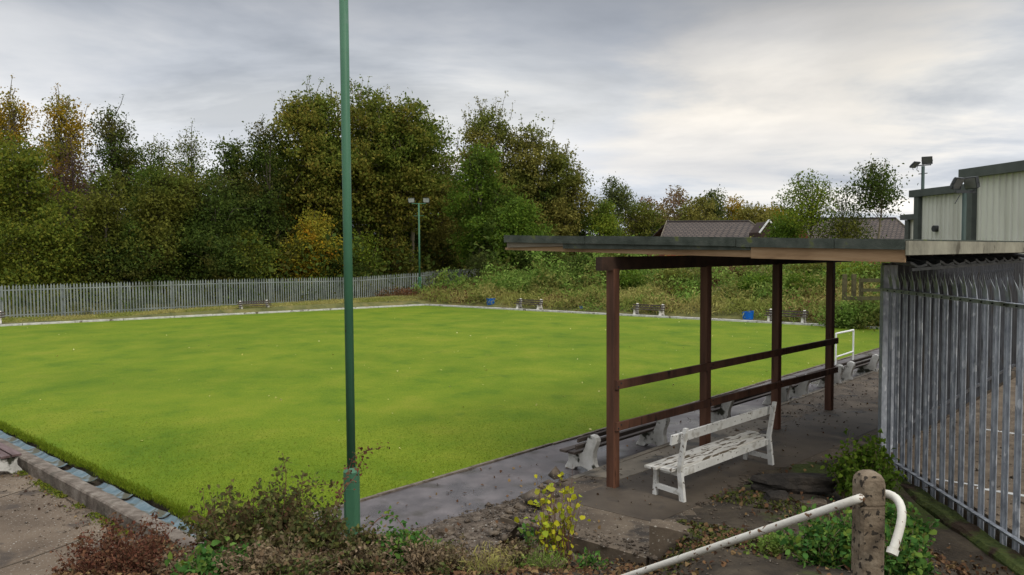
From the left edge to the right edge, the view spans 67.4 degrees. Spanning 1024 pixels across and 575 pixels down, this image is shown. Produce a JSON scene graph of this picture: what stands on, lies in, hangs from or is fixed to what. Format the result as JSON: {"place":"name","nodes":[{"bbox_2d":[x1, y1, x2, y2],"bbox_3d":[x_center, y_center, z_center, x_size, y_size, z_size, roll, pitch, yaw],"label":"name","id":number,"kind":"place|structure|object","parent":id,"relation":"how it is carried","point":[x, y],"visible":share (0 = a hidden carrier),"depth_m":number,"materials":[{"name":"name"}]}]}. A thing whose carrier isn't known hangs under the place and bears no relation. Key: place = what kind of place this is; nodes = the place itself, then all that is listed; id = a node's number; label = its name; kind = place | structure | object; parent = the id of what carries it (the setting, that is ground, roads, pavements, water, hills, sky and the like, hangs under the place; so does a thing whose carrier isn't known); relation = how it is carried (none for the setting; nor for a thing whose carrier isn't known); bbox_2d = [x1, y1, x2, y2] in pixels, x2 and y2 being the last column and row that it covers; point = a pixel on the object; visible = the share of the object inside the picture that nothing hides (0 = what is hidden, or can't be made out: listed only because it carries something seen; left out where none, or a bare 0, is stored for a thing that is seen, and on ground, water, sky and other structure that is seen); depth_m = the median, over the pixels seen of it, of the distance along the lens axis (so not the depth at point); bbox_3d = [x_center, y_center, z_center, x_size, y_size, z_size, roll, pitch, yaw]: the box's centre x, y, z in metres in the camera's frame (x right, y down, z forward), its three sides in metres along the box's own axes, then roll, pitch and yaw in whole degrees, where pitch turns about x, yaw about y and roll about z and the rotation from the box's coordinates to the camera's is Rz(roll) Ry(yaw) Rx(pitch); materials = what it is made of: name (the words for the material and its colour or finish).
{"place":"outdoors","nodes":[
{"label":"outdoors","id":0,"kind":"place"},
{"bbox_2d":[0,471,139,574],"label":"pavement","id":1,"kind":"structure","parent":0,"point":[17,545],"depth_m":10.07,"materials":[{"name":"concrete"}]},
{"bbox_2d":[0,438,205,551],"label":"kerb wall","id":2,"kind":"structure","parent":1,"relation":"on","point":[90,496],"depth_m":10.91,"materials":[{"name":"concrete"}]},
{"bbox_2d":[0,375,1023,574],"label":"grit","id":3,"kind":"object","parent":1,"relation":"on","point":[628,540],"visible":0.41,"depth_m":9.21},
{"bbox_2d":[0,429,212,534],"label":"turf bank","id":4,"kind":"structure","parent":0,"point":[149,502],"depth_m":11.87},
{"bbox_2d":[0,420,222,533],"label":"turf fringe","id":5,"kind":"object","parent":4,"relation":"on","point":[105,476],"visible":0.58,"depth_m":11.85,"materials":[{"name":"green plant"}]},
{"bbox_2d":[0,305,879,519],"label":"bowling green","id":6,"kind":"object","parent":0,"point":[422,358],"visible":0.94,"depth_m":19.65,"materials":[{"name":"plant"}]},
{"bbox_2d":[0,359,813,525],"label":"turf nap","id":7,"kind":"object","parent":6,"relation":"on","point":[246,450],"visible":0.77,"depth_m":12.58,"materials":[{"name":"green plant"}]},
{"bbox_2d":[2,264,879,325],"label":"bank","id":8,"kind":"structure","parent":0,"point":[733,315],"depth_m":43.55,"materials":[{"name":"plant"}]},
{"bbox_2d":[0,75,49,293],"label":"broadleaf tree","id":9,"kind":"object","parent":8,"relation":"on","point":[13,124],"visible":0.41,"depth_m":52.38,"materials":[{"name":"plant"}]},
{"bbox_2d":[0,129,94,302],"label":"broadleaf tree","id":10,"kind":"object","parent":8,"relation":"on","point":[24,188],"visible":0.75,"depth_m":44.83,"materials":[{"name":"green plant"}]},
{"bbox_2d":[0,217,98,306],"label":"shrub","id":11,"kind":"object","parent":8,"relation":"on","point":[53,272],"visible":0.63,"depth_m":44.01,"materials":[{"name":"green plant"}]},
{"bbox_2d":[23,82,98,222],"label":"broadleaf tree","id":12,"kind":"object","parent":8,"relation":"on","point":[71,127],"visible":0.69,"depth_m":52.16,"materials":[{"name":"plant"}]},
{"bbox_2d":[38,133,113,295],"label":"broadleaf tree","id":13,"kind":"object","parent":8,"relation":"on","point":[72,179],"visible":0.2,"depth_m":49.58,"materials":[{"name":"green plant"}]},
{"bbox_2d":[59,163,157,302],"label":"broadleaf tree","id":14,"kind":"object","parent":8,"relation":"on","point":[100,212],"visible":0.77,"depth_m":46.37,"materials":[{"name":"green plant"}]},
{"bbox_2d":[74,94,158,243],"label":"broadleaf tree","id":15,"kind":"object","parent":8,"relation":"on","point":[121,156],"visible":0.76,"depth_m":53.17,"materials":[{"name":"green plant"}]},
{"bbox_2d":[66,222,191,302],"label":"shrub","id":16,"kind":"object","parent":8,"relation":"on","point":[129,272],"visible":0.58,"depth_m":46.55,"materials":[{"name":"green plant"}]},
{"bbox_2d":[127,133,186,231],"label":"broadleaf tree","id":17,"kind":"object","parent":8,"relation":"on","point":[157,158],"visible":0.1,"depth_m":55.26,"materials":[{"name":"green plant"}]},
{"bbox_2d":[114,160,227,300],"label":"broadleaf tree","id":18,"kind":"object","parent":8,"relation":"on","point":[159,200],"visible":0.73,"depth_m":47.91,"materials":[{"name":"green plant"}]},
{"bbox_2d":[161,118,219,287],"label":"broadleaf tree","id":19,"kind":"object","parent":8,"relation":"on","point":[191,157],"visible":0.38,"depth_m":56.52,"materials":[{"name":"green plant"}]},
{"bbox_2d":[2,294,424,322],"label":"verge grass","id":20,"kind":"structure","parent":8,"relation":"on","point":[180,310],"depth_m":42.93,"materials":[{"name":"green plant"}]},
{"bbox_2d":[155,167,280,298],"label":"broadleaf tree","id":21,"kind":"object","parent":8,"relation":"on","point":[216,244],"visible":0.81,"depth_m":48.74,"materials":[{"name":"green plant"}]},
{"bbox_2d":[187,136,266,292],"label":"broadleaf tree","id":22,"kind":"object","parent":8,"relation":"on","point":[233,157],"visible":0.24,"depth_m":52.37,"materials":[{"name":"green plant"}]},
{"bbox_2d":[186,224,289,297],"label":"shrub","id":23,"kind":"object","parent":8,"relation":"on","point":[243,236],"visible":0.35,"depth_m":50.23,"materials":[{"name":"green plant"}]},
{"bbox_2d":[0,264,482,317],"bbox_3d":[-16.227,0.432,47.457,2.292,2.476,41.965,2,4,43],"label":"palisade fence","id":24,"kind":"object","parent":8,"relation":"on","point":[120,306],"visible":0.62,"depth_m":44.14,"materials":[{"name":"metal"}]},
{"bbox_2d":[226,113,307,291],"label":"broadleaf tree","id":25,"kind":"object","parent":8,"relation":"on","point":[255,159],"visible":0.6,"depth_m":54.27,"materials":[{"name":"green plant"}]},
{"bbox_2d":[0,220,567,296],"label":"understorey","id":26,"kind":"object","parent":8,"relation":"on","point":[362,248],"visible":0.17,"depth_m":53.41,"materials":[{"name":"green plant"}]},
{"bbox_2d":[249,75,376,241],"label":"broadleaf tree","id":27,"kind":"object","parent":8,"relation":"on","point":[307,118],"visible":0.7,"depth_m":55.76,"materials":[{"name":"green plant"}]},
{"bbox_2d":[271,205,354,294],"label":"shrub","id":28,"kind":"object","parent":8,"relation":"on","point":[316,228],"visible":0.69,"depth_m":53.30,"materials":[{"name":"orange plant"}]},
{"bbox_2d":[282,74,432,278],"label":"broadleaf tree","id":29,"kind":"object","parent":8,"relation":"on","point":[366,114],"visible":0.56,"depth_m":57.60,"materials":[{"name":"green plant"}]},
{"bbox_2d":[336,224,394,286],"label":"shrub","id":30,"kind":"object","parent":8,"relation":"on","point":[360,253],"visible":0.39,"depth_m":56.70,"materials":[{"name":"green plant"}]},
{"bbox_2d":[363,230,430,279],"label":"shrub","id":31,"kind":"object","parent":8,"relation":"on","point":[381,244],"visible":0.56,"depth_m":59.00,"materials":[{"name":"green plant"}]},
{"bbox_2d":[352,87,462,278],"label":"broadleaf tree","id":32,"kind":"object","parent":8,"relation":"on","point":[424,184],"visible":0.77,"depth_m":58.19,"materials":[{"name":"green plant"}]},
{"bbox_2d":[409,145,474,273],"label":"broadleaf tree","id":33,"kind":"object","parent":8,"relation":"on","point":[441,236],"visible":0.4,"depth_m":61.87,"materials":[{"name":"green plant"}]},
{"bbox_2d":[437,140,522,276],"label":"broadleaf tree","id":34,"kind":"object","parent":8,"relation":"on","point":[486,190],"visible":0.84,"depth_m":55.42,"materials":[{"name":"green plant"}]},
{"bbox_2d":[430,91,541,232],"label":"broadleaf tree","id":35,"kind":"object","parent":8,"relation":"on","point":[500,133],"visible":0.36,"depth_m":64.61,"materials":[{"name":"green plant"}]},
{"bbox_2d":[472,192,557,269],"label":"broadleaf tree","id":36,"kind":"object","parent":8,"relation":"on","point":[512,218],"visible":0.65,"depth_m":53.16,"materials":[{"name":"green plant"}]},
{"bbox_2d":[468,114,582,256],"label":"broadleaf tree","id":37,"kind":"object","parent":8,"relation":"on","point":[534,159],"visible":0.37,"depth_m":64.21,"materials":[{"name":"green plant"}]},
{"bbox_2d":[476,230,645,296],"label":"bramble mound","id":38,"kind":"object","parent":8,"relation":"on","point":[545,274],"visible":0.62,"depth_m":46.75,"materials":[{"name":"green plant"}]},
{"bbox_2d":[535,141,607,261],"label":"broadleaf tree","id":39,"kind":"object","parent":8,"relation":"on","point":[583,196],"visible":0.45,"depth_m":65.09,"materials":[{"name":"green plant"}]},
{"bbox_2d":[580,197,627,256],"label":"broadleaf tree","id":40,"kind":"object","parent":8,"relation":"on","point":[609,221],"visible":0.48,"depth_m":65.43,"materials":[{"name":"green plant"}]},
{"bbox_2d":[370,274,848,319],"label":"brown weeds","id":41,"kind":"object","parent":8,"relation":"on","point":[404,290],"visible":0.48,"depth_m":49.44,"materials":[{"name":"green plant"}]},
{"bbox_2d":[588,171,638,255],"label":"broadleaf tree","id":42,"kind":"object","parent":8,"relation":"on","point":[622,196],"visible":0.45,"depth_m":77.50,"materials":[{"name":"green plant"}]},
{"bbox_2d":[614,196,669,256],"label":"broadleaf tree","id":43,"kind":"object","parent":8,"relation":"on","point":[651,221],"visible":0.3,"depth_m":85.16,"materials":[{"name":"green plant"}]},
{"bbox_2d":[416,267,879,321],"bbox_3d":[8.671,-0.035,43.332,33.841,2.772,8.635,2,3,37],"label":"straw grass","id":44,"kind":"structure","parent":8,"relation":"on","point":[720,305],"depth_m":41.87,"materials":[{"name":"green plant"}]},
{"bbox_2d":[410,235,890,306],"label":"bramble cover","id":45,"kind":"object","parent":8,"relation":"on","point":[756,293],"visible":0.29,"depth_m":42.00,"materials":[{"name":"green plant"}]},
{"bbox_2d":[467,285,879,322],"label":"green weeds","id":46,"kind":"object","parent":8,"relation":"on","point":[594,300],"visible":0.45,"depth_m":41.58,"materials":[{"name":"green plant"}]},
{"bbox_2d":[649,184,698,228],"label":"broadleaf tree","id":47,"kind":"object","parent":8,"relation":"on","point":[674,201],"visible":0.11,"depth_m":92.48,"materials":[{"name":"orange plant"}]},
{"bbox_2d":[648,220,754,255],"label":"house","id":48,"kind":"structure","parent":8,"relation":"on","point":[707,228],"depth_m":64.66,"materials":[{"name":"tile"}]},
{"bbox_2d":[669,195,734,220],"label":"broadleaf tree","id":49,"kind":"object","parent":8,"relation":"on","point":[692,213],"visible":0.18,"depth_m":85.21,"materials":[{"name":"green plant"}]},
{"bbox_2d":[732,200,778,224],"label":"broadleaf tree","id":50,"kind":"object","parent":8,"relation":"on","point":[761,214],"visible":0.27,"depth_m":84.94,"materials":[{"name":"green plant"}]},
{"bbox_2d":[759,209,815,237],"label":"shrub","id":51,"kind":"object","parent":8,"relation":"on","point":[781,230],"visible":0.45,"depth_m":49.52,"materials":[{"name":"green plant"}]},
{"bbox_2d":[771,169,850,264],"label":"broadleaf tree","id":52,"kind":"object","parent":8,"relation":"on","point":[810,211],"visible":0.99,"depth_m":46.54,"materials":[{"name":"green plant"}]},
{"bbox_2d":[808,289,879,330],"bbox_3d":[14.348,1.377,32.889,3.210,2.668,3.067,0,3,0],"label":"shrub","id":53,"kind":"object","parent":8,"relation":"on","point":[847,316],"visible":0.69,"depth_m":32.69,"materials":[{"name":"green plant"}]},
{"bbox_2d":[803,207,886,238],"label":"shrub","id":54,"kind":"object","parent":8,"relation":"on","point":[844,234],"visible":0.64,"depth_m":45.41,"materials":[{"name":"green plant"}]},
{"bbox_2d":[792,217,904,263],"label":"house","id":55,"kind":"structure","parent":8,"relation":"on","point":[893,229],"depth_m":60.39,"materials":[{"name":"tile"}]},
{"bbox_2d":[833,153,918,263],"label":"broadleaf tree","id":56,"kind":"object","parent":8,"relation":"on","point":[882,196],"visible":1,"depth_m":44.40,"materials":[{"name":"green plant"}]},
{"bbox_2d":[11,304,879,326],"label":"path","id":57,"kind":"structure","parent":0,"point":[466,305],"depth_m":40.71,"materials":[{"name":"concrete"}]},
{"bbox_2d":[0,304,879,328],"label":"white edging","id":58,"kind":"object","parent":57,"relation":"on","point":[754,321],"visible":0.57,"depth_m":40.03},
{"bbox_2d":[0,0,1023,235],"label":"sky","id":59,"kind":"structure","parent":0,"point":[745,97],"materials":[{"name":"grey"}]},
{"bbox_2d":[69,457,1014,574],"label":"bank","id":60,"kind":"structure","parent":0,"point":[961,549],"depth_m":8.39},
{"bbox_2d":[46,511,199,574],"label":"dead weed clump","id":61,"kind":"object","parent":60,"relation":"on","point":[125,559],"visible":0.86,"depth_m":7.79,"materials":[{"name":"red plant"}]},
{"bbox_2d":[164,533,259,574],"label":"leafy weed","id":62,"kind":"object","parent":60,"relation":"on","point":[203,559],"visible":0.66,"depth_m":7.39,"materials":[{"name":"green plant"}]},
{"bbox_2d":[178,459,356,555],"bbox_3d":[-2.612,2.433,8.138,1.714,1.144,1.382,-2,3,-23],"label":"bramble bush","id":63,"kind":"object","parent":60,"relation":"on","point":[232,519],"visible":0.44,"depth_m":8.00,"materials":[{"name":"green plant"}]},
{"bbox_2d":[206,524,354,574],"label":"dead weed clump","id":64,"kind":"object","parent":60,"relation":"on","point":[280,559],"visible":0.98,"depth_m":7.21,"materials":[{"name":"brown plant"}]},
{"bbox_2d":[235,492,382,568],"bbox_3d":[-2.020,2.493,7.777,1.438,0.808,0.889,0,3,0],"label":"bramble bush","id":65,"kind":"object","parent":60,"relation":"on","point":[330,524],"visible":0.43,"depth_m":7.66,"materials":[{"name":"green plant"}]},
{"bbox_2d":[312,521,427,574],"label":"dead weed clump","id":66,"kind":"object","parent":60,"relation":"on","point":[359,561],"visible":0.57,"depth_m":7.54,"materials":[{"name":"brown plant"}]},
{"bbox_2d":[366,522,446,569],"bbox_3d":[-1.109,2.704,7.974,0.968,0.491,0.669,-1,3,-21],"label":"leafy weed","id":67,"kind":"object","parent":60,"relation":"on","point":[414,536],"visible":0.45,"depth_m":7.89,"materials":[{"name":"green plant"}]},
{"bbox_2d":[375,530,475,574],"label":"dead weed clump","id":68,"kind":"object","parent":60,"relation":"on","point":[438,557],"visible":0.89,"depth_m":7.57,"materials":[{"name":"brown plant"}]},
{"bbox_2d":[450,539,524,574],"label":"grass tuft","id":69,"kind":"object","parent":60,"relation":"on","point":[491,565],"visible":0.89,"depth_m":7.51,"materials":[{"name":"green plant"}]},
{"bbox_2d":[473,535,542,567],"bbox_3d":[-0.005,2.805,8.126,0.684,0.414,0.484,-1,3,-22],"label":"dead weed clump","id":70,"kind":"object","parent":60,"relation":"on","point":[520,547],"visible":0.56,"depth_m":8.08,"materials":[{"name":"brown plant"}]},
{"bbox_2d":[51,455,1014,574],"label":"leaf litter","id":71,"kind":"object","parent":60,"relation":"on","point":[619,569],"visible":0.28,"depth_m":7.47,"materials":[{"name":"plant"}]},
{"bbox_2d":[473,466,618,561],"bbox_3d":[0.842,2.744,9.234,2.005,0.499,2.718,0,3,15],"label":"rubble","id":72,"kind":"object","parent":60,"relation":"on","point":[531,494],"visible":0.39,"depth_m":9.42,"materials":[{"name":"concrete"}]},
{"bbox_2d":[517,540,581,571],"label":"grass tuft","id":73,"kind":"object","parent":60,"relation":"on","point":[540,562],"visible":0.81,"depth_m":7.62,"materials":[{"name":"green plant"}]},
{"bbox_2d":[514,464,590,560],"bbox_3d":[0.439,2.440,8.231,0.651,1.053,0.587,-2,3,-31],"label":"yellow leaved shrub","id":74,"kind":"object","parent":60,"relation":"on","point":[550,532],"visible":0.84,"depth_m":8.20,"materials":[{"name":"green plant"}]},
{"bbox_2d":[649,519,692,564],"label":"concrete block","id":75,"kind":"structure","parent":60,"relation":"on","point":[664,535],"depth_m":7.93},
{"bbox_2d":[648,490,808,574],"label":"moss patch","id":76,"kind":"object","parent":60,"relation":"on","point":[744,500],"visible":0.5,"depth_m":8.27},
{"bbox_2d":[740,530,802,558],"bbox_3d":[2.464,2.394,7.093,0.690,0.323,0.534,-1,3,-20],"label":"nettle patch","id":77,"kind":"object","parent":60,"relation":"on","point":[769,543],"visible":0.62,"depth_m":7.07,"materials":[{"name":"green plant"}]},
{"bbox_2d":[750,473,837,494],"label":"stone lintel","id":78,"kind":"structure","parent":60,"relation":"on","point":[812,483],"depth_m":9.59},
{"bbox_2d":[776,496,892,568],"bbox_3d":[2.868,2.227,6.823,0.998,0.683,0.725,1,3,21],"label":"nettle patch","id":79,"kind":"object","parent":60,"relation":"on","point":[823,544],"visible":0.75,"depth_m":6.72,"materials":[{"name":"green plant"}]},
{"bbox_2d":[820,428,907,502],"bbox_3d":[4.272,2.165,9.416,0.840,0.948,0.838,-2,3,-29],"label":"leafy shrub","id":80,"kind":"object","parent":60,"relation":"on","point":[866,457],"visible":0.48,"depth_m":9.31,"materials":[{"name":"green plant"}]},
{"bbox_2d":[851,470,885,574],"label":"concrete bollard","id":81,"kind":"object","parent":60,"relation":"on","point":[868,535],"visible":0.9,"depth_m":4.51,"materials":[{"name":"concrete"}]},
{"bbox_2d":[622,490,905,574],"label":"pipe rail","id":82,"kind":"object","parent":81,"relation":"attached to","point":[897,536],"visible":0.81,"depth_m":4.78,"materials":[{"name":"metal"}]},
{"bbox_2d":[851,494,939,547],"bbox_3d":[3.897,2.409,7.819,0.902,0.685,0.610,0,3,0],"label":"leafy shrub","id":83,"kind":"object","parent":60,"relation":"on","point":[890,516],"visible":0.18,"depth_m":7.76,"materials":[{"name":"green plant"}]},
{"bbox_2d":[884,518,940,574],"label":"nettle patch","id":84,"kind":"object","parent":60,"relation":"on","point":[910,559],"visible":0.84,"depth_m":6.32,"materials":[{"name":"green plant"}]},
{"bbox_2d":[309,349,878,533],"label":"path","id":85,"kind":"structure","parent":0,"point":[421,506],"depth_m":11.05,"materials":[{"name":"concrete"}]},
{"bbox_2d":[339,0,359,536],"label":"lamp post","id":86,"kind":"object","parent":85,"relation":"on","point":[352,505],"visible":0.69,"depth_m":8.71,"materials":[{"name":"metal"}]},
{"bbox_2d":[386,498,521,560],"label":"gritty slope","id":87,"kind":"structure","parent":85,"relation":"on","point":[469,528],"depth_m":9.10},
{"bbox_2d":[313,348,878,513],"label":"edging stones","id":88,"kind":"object","parent":85,"relation":"on","point":[466,469],"visible":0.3,"depth_m":12.54,"materials":[{"name":"concrete"}]},
{"bbox_2d":[560,417,669,469],"bbox_3d":[1.739,2.450,12.297,0.666,0.585,2.292,2,4,44],"label":"park bench","id":89,"kind":"object","parent":85,"relation":"on","point":[583,454],"visible":0.76,"depth_m":11.81,"materials":[{"name":"concrete"}]},
{"bbox_2d":[699,379,791,422],"bbox_3d":[4.790,2.280,15.448,0.666,0.585,2.908,2,4,44],"label":"park bench","id":90,"kind":"object","parent":85,"relation":"on","point":[722,411],"visible":0.32,"depth_m":15.06,"materials":[{"name":"concrete"}]},
{"bbox_2d":[789,364,843,398],"bbox_3d":[6.994,2.157,17.725,0.666,0.585,2.267,2,4,44],"label":"park bench","id":91,"kind":"object","parent":85,"relation":"on","point":[799,389],"visible":0.5,"depth_m":17.14,"materials":[{"name":"concrete"}]},
{"bbox_2d":[841,354,878,380],"bbox_3d":[8.730,2.060,19.518,0.666,0.585,2.104,2,4,44],"label":"park bench","id":92,"kind":"object","parent":85,"relation":"on","point":[864,367],"visible":0.64,"depth_m":19.87,"materials":[{"name":"concrete"}]},
{"bbox_2d":[500,367,1015,566],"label":"platform","id":93,"kind":"structure","parent":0,"point":[633,529],"depth_m":9.50,"materials":[{"name":"concrete"}]},
{"bbox_2d":[584,419,783,478],"bbox_3d":[2.996,2.628,12.586,5.200,0.106,0.575,-3,4,-45],"label":"slab strip","id":94,"kind":"object","parent":93,"relation":"on","point":[628,467],"visible":0.5,"depth_m":12.16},
{"bbox_2d":[563,409,877,521],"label":"slab","id":95,"kind":"structure","parent":93,"relation":"on","point":[663,505],"depth_m":11.01,"materials":[{"name":"concrete"}]},
{"bbox_2d":[644,401,776,501],"bbox_3d":[2.857,2.195,10.704,2.692,0.946,0.556,-3,4,-44],"label":"wooden bench","id":96,"kind":"object","parent":95,"relation":"on","point":[682,464],"visible":1,"depth_m":10.48,"materials":[{"name":"white paint"}]},
{"bbox_2d":[504,235,1023,487],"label":"bench shelter","id":97,"kind":"object","parent":95,"relation":"on","point":[705,254],"visible":0.98,"depth_m":10.38,"materials":[{"name":"wood"}]},
{"bbox_2d":[882,253,1023,368],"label":"sheet metal shed","id":98,"kind":"structure","parent":93,"relation":"on","point":[941,264],"depth_m":13.24,"materials":[{"name":"metal"}]},
{"bbox_2d":[891,376,1023,556],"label":"yard","id":99,"kind":"structure","parent":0,"point":[999,453],"depth_m":11.74,"materials":[{"name":"concrete"}]},
{"bbox_2d":[909,184,965,239],"bbox_3d":[28.499,-1.734,36.388,14.270,6.425,9.850,-1,3,-8],"label":"industrial unit","id":100,"kind":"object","parent":99,"relation":"on","point":[937,213],"visible":0.21,"depth_m":38.30,"materials":[{"name":"metal"}]},
{"bbox_2d":[877,265,1023,552],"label":"palisade fence","id":101,"kind":"object","parent":99,"relation":"on","point":[891,292],"visible":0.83,"depth_m":9.90,"materials":[{"name":"metal"}]},
{"bbox_2d":[886,468,1023,574],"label":"mossy kerb","id":102,"kind":"structure","parent":99,"relation":"on","point":[1012,560],"depth_m":9.12,"materials":[{"name":"plant"}]},
{"bbox_2d":[898,264,1015,442],"bbox_3d":[9.379,0.986,15.806,0.078,2.860,9.600,2,4,43],"label":"palisade fence","id":103,"kind":"object","parent":99,"relation":"on","point":[1000,280],"visible":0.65,"depth_m":14.95,"materials":[{"name":"metal"}]},
{"bbox_2d":[958,160,1023,253],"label":"industrial unit","id":104,"kind":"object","parent":99,"relation":"on","point":[995,206],"visible":0.28,"depth_m":28.46,"materials":[{"name":"metal"}]},
{"bbox_2d":[949,176,979,239],"bbox_3d":[15.284,-0.891,26.011,0.997,5.697,0.505,0,3,0],"label":"lamp post","id":105,"kind":"object","parent":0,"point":[969,182],"visible":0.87,"depth_m":25.85,"materials":[{"name":"metal"}]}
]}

